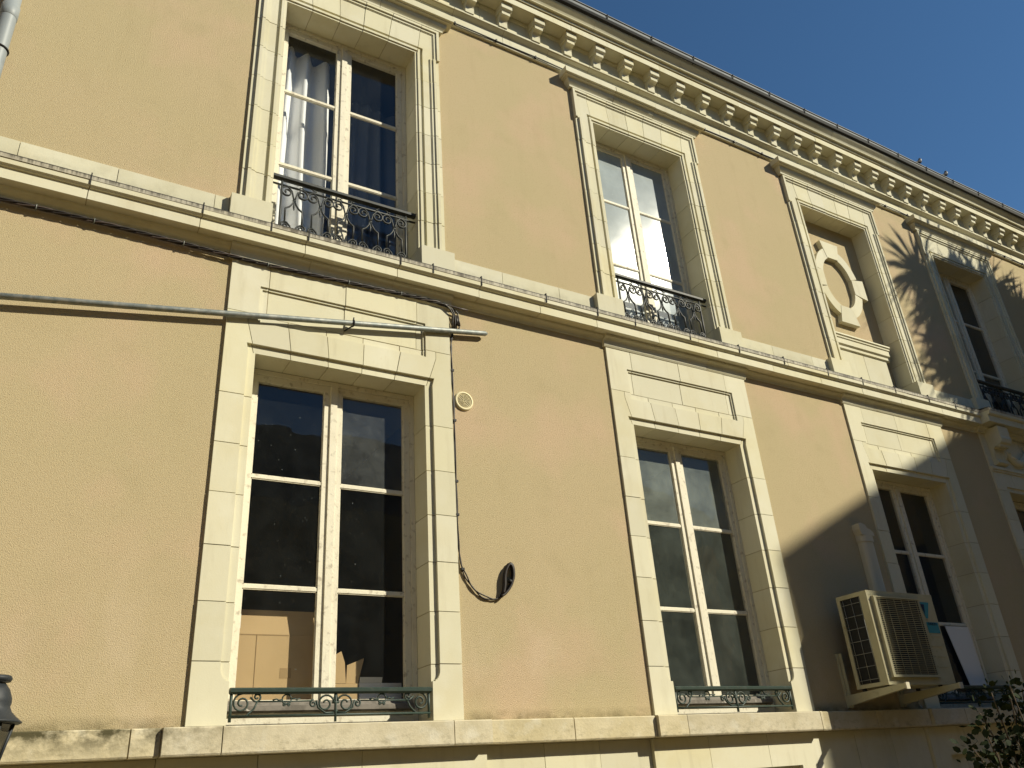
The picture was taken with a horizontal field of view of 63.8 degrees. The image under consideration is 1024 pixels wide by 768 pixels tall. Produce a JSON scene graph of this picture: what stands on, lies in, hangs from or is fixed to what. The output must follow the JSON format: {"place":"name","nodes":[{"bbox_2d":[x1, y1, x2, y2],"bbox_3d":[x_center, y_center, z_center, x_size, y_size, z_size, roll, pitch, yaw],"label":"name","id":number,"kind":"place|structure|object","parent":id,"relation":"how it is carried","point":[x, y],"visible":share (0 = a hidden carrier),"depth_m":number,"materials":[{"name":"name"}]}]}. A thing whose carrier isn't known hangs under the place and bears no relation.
{"place":"outdoors","nodes":[
{"label":"outdoors","id":0,"kind":"place"},
{"bbox_2d":[578,0,1023,212],"label":"sky","id":1,"kind":"structure","parent":0,"point":[940,83],"materials":[{"name":"blue"}]},
{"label":"flower bed","id":2,"kind":"structure","parent":0,"visible":0},
{"bbox_2d":[949,669,1023,767],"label":"leafy shrub","id":3,"kind":"object","parent":2,"relation":"on","point":[1010,749],"visible":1,"depth_m":6.27,"materials":[{"name":"green plant"}]},
{"label":"ground","id":4,"kind":"structure","parent":0,"visible":0},
{"bbox_2d":[0,0,1023,767],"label":"townhouse","id":5,"kind":"structure","parent":4,"relation":"on","point":[660,516],"depth_m":6.68,"materials":[{"name":"paint"}]},
{"bbox_2d":[0,674,22,759],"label":"wall lantern","id":6,"kind":"object","parent":5,"relation":"attached to","point":[9,720],"depth_m":3.53,"materials":[{"name":"black paint"}]},
{"bbox_2d":[0,197,467,328],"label":"cable bundle","id":7,"kind":"object","parent":5,"relation":"attached to","point":[455,318],"visible":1,"depth_m":5.71,"materials":[{"name":"rubber"}]},
{"bbox_2d":[0,293,487,335],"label":"slanting pole","id":8,"kind":"object","parent":5,"relation":"attached to","point":[99,303],"visible":1,"depth_m":5.50,"materials":[{"name":"metal"}]},
{"bbox_2d":[235,609,313,718],"bbox_3d":[-1.666,1.913,5.191,0.685,0.875,0.458,11,-30,-28],"label":"cardboard box","id":9,"kind":"object","parent":5,"relation":"in","point":[275,648],"visible":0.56,"depth_m":5.15,"materials":[{"name":"brown cardboard"}]},
{"bbox_2d":[275,47,329,235],"bbox_3d":[-1.909,-1.895,6.957,0.711,2.520,0.225,11,-30,-28],"label":"curtain","id":10,"kind":"object","parent":5,"relation":"hanging from","point":[304,140],"visible":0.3,"depth_m":7.17,"materials":[{"name":"white fabric"}]},
{"bbox_2d":[226,368,417,725],"bbox_3d":[-1.227,1.038,5.504,1.249,2.329,0.103,11,-30,-28],"label":"window","id":11,"kind":"structure","parent":5,"relation":"in","point":[326,591],"depth_m":5.47,"materials":[{"name":"white paint"}]},
{"bbox_2d":[271,23,407,258],"bbox_3d":[-1.465,-1.980,7.024,1.193,2.491,0.076,11,-30,-28],"label":"window","id":12,"kind":"structure","parent":5,"relation":"in","point":[339,177],"depth_m":7.17,"materials":[{"name":"white paint"}]},
{"bbox_2d":[321,652,363,716],"bbox_3d":[-1.129,2.080,5.333,0.265,0.630,0.240,11,-30,-28],"label":"cardboard box","id":13,"kind":"object","parent":5,"relation":"in","point":[351,677],"visible":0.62,"depth_m":5.33,"materials":[{"name":"brown cardboard"}]},
{"bbox_2d":[323,96,395,254],"bbox_3d":[-1.378,-1.620,7.589,0.721,2.520,0.129,11,-30,-28],"label":"curtain","id":14,"kind":"object","parent":5,"relation":"hanging from","point":[372,156],"visible":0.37,"depth_m":7.84,"materials":[{"name":"blue fabric"}]},
{"bbox_2d":[357,677,400,715],"bbox_3d":[-0.912,2.198,5.423,0.295,0.470,0.263,11,-30,-28],"label":"white carton","id":15,"kind":"object","parent":5,"relation":"in","point":[370,681],"visible":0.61,"depth_m":5.39,"materials":[{"name":"white cardboard"}]},
{"bbox_2d":[450,334,514,599],"bbox_3d":[-0.230,0.531,6.111,0.449,2.118,0.045,11,-30,-28],"label":"hanging cable","id":16,"kind":"object","parent":5,"relation":"hanging from","point":[505,591],"visible":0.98,"depth_m":5.80,"materials":[{"name":"rubber"}]},
{"bbox_2d":[613,256,678,327],"bbox_3d":[1.297,-0.769,8.226,0.920,1.150,0.006,11,-30,-28],"label":"white sheet","id":17,"kind":"object","parent":5,"relation":"attached to","point":[637,301],"visible":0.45,"depth_m":8.31,"materials":[{"name":"fabric"}]},
{"bbox_2d":[596,142,698,335],"bbox_3d":[1.320,-1.425,8.555,1.193,2.491,0.076,11,-30,-28],"label":"window","id":18,"kind":"structure","parent":5,"relation":"in","point":[637,263],"depth_m":8.78,"materials":[{"name":"white paint"}]},
{"bbox_2d":[635,436,774,714],"bbox_3d":[1.556,1.592,7.034,1.249,2.329,0.103,11,-30,-28],"label":"window","id":19,"kind":"structure","parent":5,"relation":"in","point":[674,451],"depth_m":7.09,"materials":[{"name":"white paint"}]},
{"bbox_2d":[453,21,1023,264],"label":"cornice cable","id":20,"kind":"object","parent":5,"relation":"attached to","point":[535,57],"visible":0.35,"depth_m":8.67,"materials":[{"name":"rubber"}]},
{"bbox_2d":[852,523,885,591],"bbox_3d":[3.452,1.986,7.715,0.202,1.385,0.083,11,-30,-28],"label":"pipe cover","id":21,"kind":"object","parent":5,"relation":"attached to","point":[863,534],"visible":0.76,"depth_m":7.85,"materials":[{"name":"white plastic"}]},
{"bbox_2d":[835,590,963,707],"bbox_3d":[3.360,2.303,7.133,0.949,0.910,0.612,11,-30,-28],"label":"air conditioner","id":22,"kind":"object","parent":5,"relation":"attached to","point":[895,642],"visible":1,"depth_m":6.98,"materials":[{"name":"beige metal"}]},
{"bbox_2d":[875,479,994,707],"bbox_3d":[4.262,2.131,8.522,1.249,2.329,0.103,11,-30,-28],"label":"window","id":23,"kind":"structure","parent":5,"relation":"in","point":[894,489],"depth_m":8.78,"materials":[{"name":"white paint"}]},
{"bbox_2d":[945,626,986,684],"bbox_3d":[4.619,2.776,8.369,0.410,0.600,0.008,11,-30,-28],"label":"white board","id":24,"kind":"object","parent":5,"relation":"on","point":[962,642],"visible":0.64,"depth_m":8.38,"materials":[{"name":"white"}]},
{"bbox_2d":[939,273,1017,414],"bbox_3d":[6.288,-0.436,11.287,1.193,2.491,0.076,11,-30,-28],"label":"window","id":25,"kind":"structure","parent":5,"relation":"in","point":[947,281],"depth_m":11.53,"materials":[{"name":"white paint"}]},
{"bbox_2d":[1013,502,1023,511],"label":"window","id":26,"kind":"structure","parent":5,"relation":"in","point":[1018,506],"depth_m":10.17,"materials":[{"name":"white paint"}]}
]}

